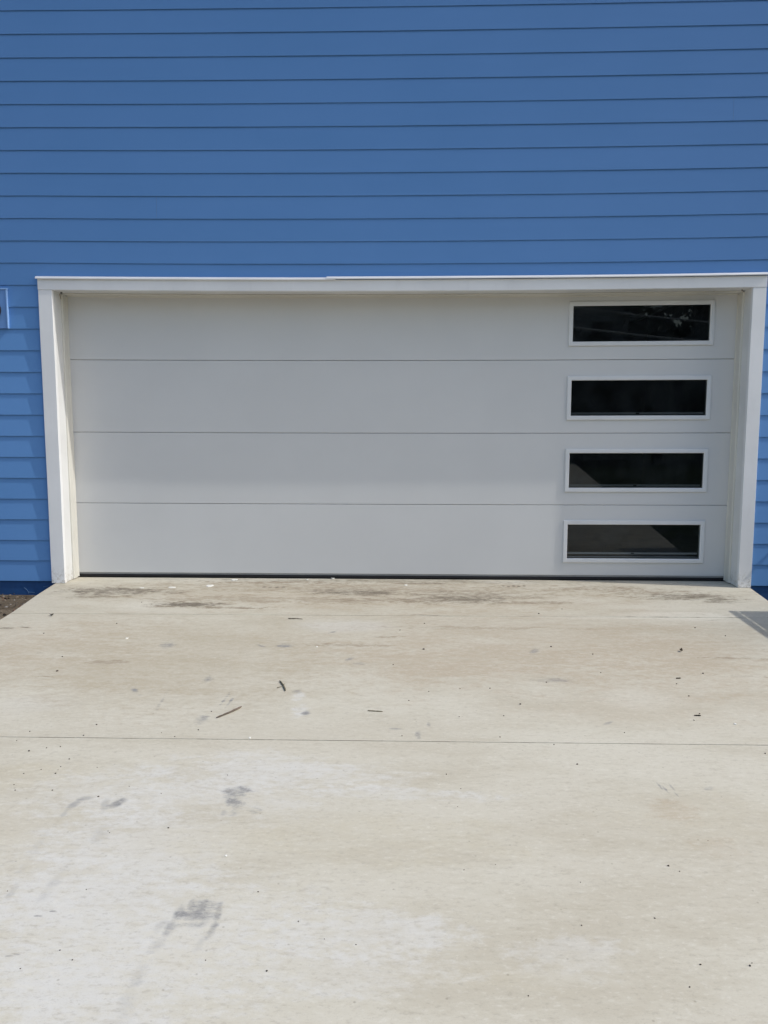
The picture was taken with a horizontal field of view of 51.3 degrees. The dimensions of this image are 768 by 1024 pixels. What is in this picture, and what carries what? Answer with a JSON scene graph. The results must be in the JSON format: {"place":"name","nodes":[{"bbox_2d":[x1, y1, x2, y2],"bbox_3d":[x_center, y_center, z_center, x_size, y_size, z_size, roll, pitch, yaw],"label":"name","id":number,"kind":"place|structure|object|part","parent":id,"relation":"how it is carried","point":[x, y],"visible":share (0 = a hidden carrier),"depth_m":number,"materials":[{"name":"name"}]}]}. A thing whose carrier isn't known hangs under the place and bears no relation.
{"place":"outdoors","nodes":[
{"label":"outdoors","id":0,"kind":"place"},
{"bbox_2d":[0,594,35,619],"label":"ground","id":1,"kind":"structure","parent":0,"point":[9,609],"depth_m":5.71,"materials":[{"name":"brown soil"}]},
{"bbox_2d":[0,0,767,599],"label":"house","id":2,"kind":"structure","parent":1,"relation":"on","point":[382,148],"depth_m":5.52,"materials":[{"name":"blue paint"}]},
{"bbox_2d":[65,293,738,580],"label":"garage door","id":3,"kind":"structure","parent":2,"relation":"attached to","point":[389,438],"depth_m":5.93,"materials":[{"name":"paint"}]},
{"bbox_2d":[76,503,726,575],"bbox_3d":[0.078,0.188,6.126,4.985,0.539,0.233,0,7,2],"label":"door section","id":4,"kind":"structure","parent":3,"relation":"in","point":[465,539],"depth_m":6.02,"materials":[{"name":"paint"}]},
{"bbox_2d":[73,432,730,504],"bbox_3d":[0.078,-0.340,6.066,4.985,0.542,0.233,0,7,2],"label":"door section","id":5,"kind":"structure","parent":3,"relation":"in","point":[111,467],"depth_m":5.96,"materials":[{"name":"paint"}]},
{"bbox_2d":[70,359,733,432],"bbox_3d":[0.079,-0.868,6.005,4.985,0.545,0.233,0,7,2],"label":"door section","id":6,"kind":"structure","parent":3,"relation":"in","point":[501,396],"depth_m":5.90,"materials":[{"name":"paint"}]},
{"bbox_2d":[65,293,738,360],"bbox_3d":[0.106,-1.382,5.852,4.925,0.540,0.045,0,7,2],"label":"door section","id":7,"kind":"structure","parent":3,"relation":"in","point":[100,328],"depth_m":5.84,"materials":[{"name":"paint"}]},
{"bbox_3d":[1.857,0.220,5.964,1.040,0.320,0.032,0,7,2],"label":"window","id":8,"kind":"part","parent":3,"relation":"part of","materials":[{"name":"white plastic"}]},
{"bbox_3d":[1.857,-0.307,5.904,1.040,0.321,0.032,0,7,2],"label":"window","id":9,"kind":"part","parent":3,"relation":"part of","materials":[{"name":"white plastic"}]},
{"bbox_3d":[1.857,-0.834,5.844,1.040,0.323,0.032,0,7,2],"label":"window","id":10,"kind":"part","parent":3,"relation":"part of","materials":[{"name":"white plastic"}]},
{"bbox_3d":[1.858,-1.364,5.778,1.040,0.325,0.022,0,7,2],"label":"window","id":11,"kind":"part","parent":3,"relation":"part of","materials":[{"name":"white plastic"}]},
{"bbox_2d":[0,577,767,1023],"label":"driveway","id":12,"kind":"structure","parent":0,"point":[476,843],"depth_m":2.68,"materials":[{"name":"concrete"}]},
{"bbox_2d":[216,706,241,717],"bbox_3d":[-0.665,0.862,3.447,0.011,0.010,0.150,4,8,34],"label":"stick","id":13,"kind":"object","parent":12,"relation":"on","point":[237,708],"visible":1,"depth_m":3.44,"materials":[{"name":"wood"}]}
]}

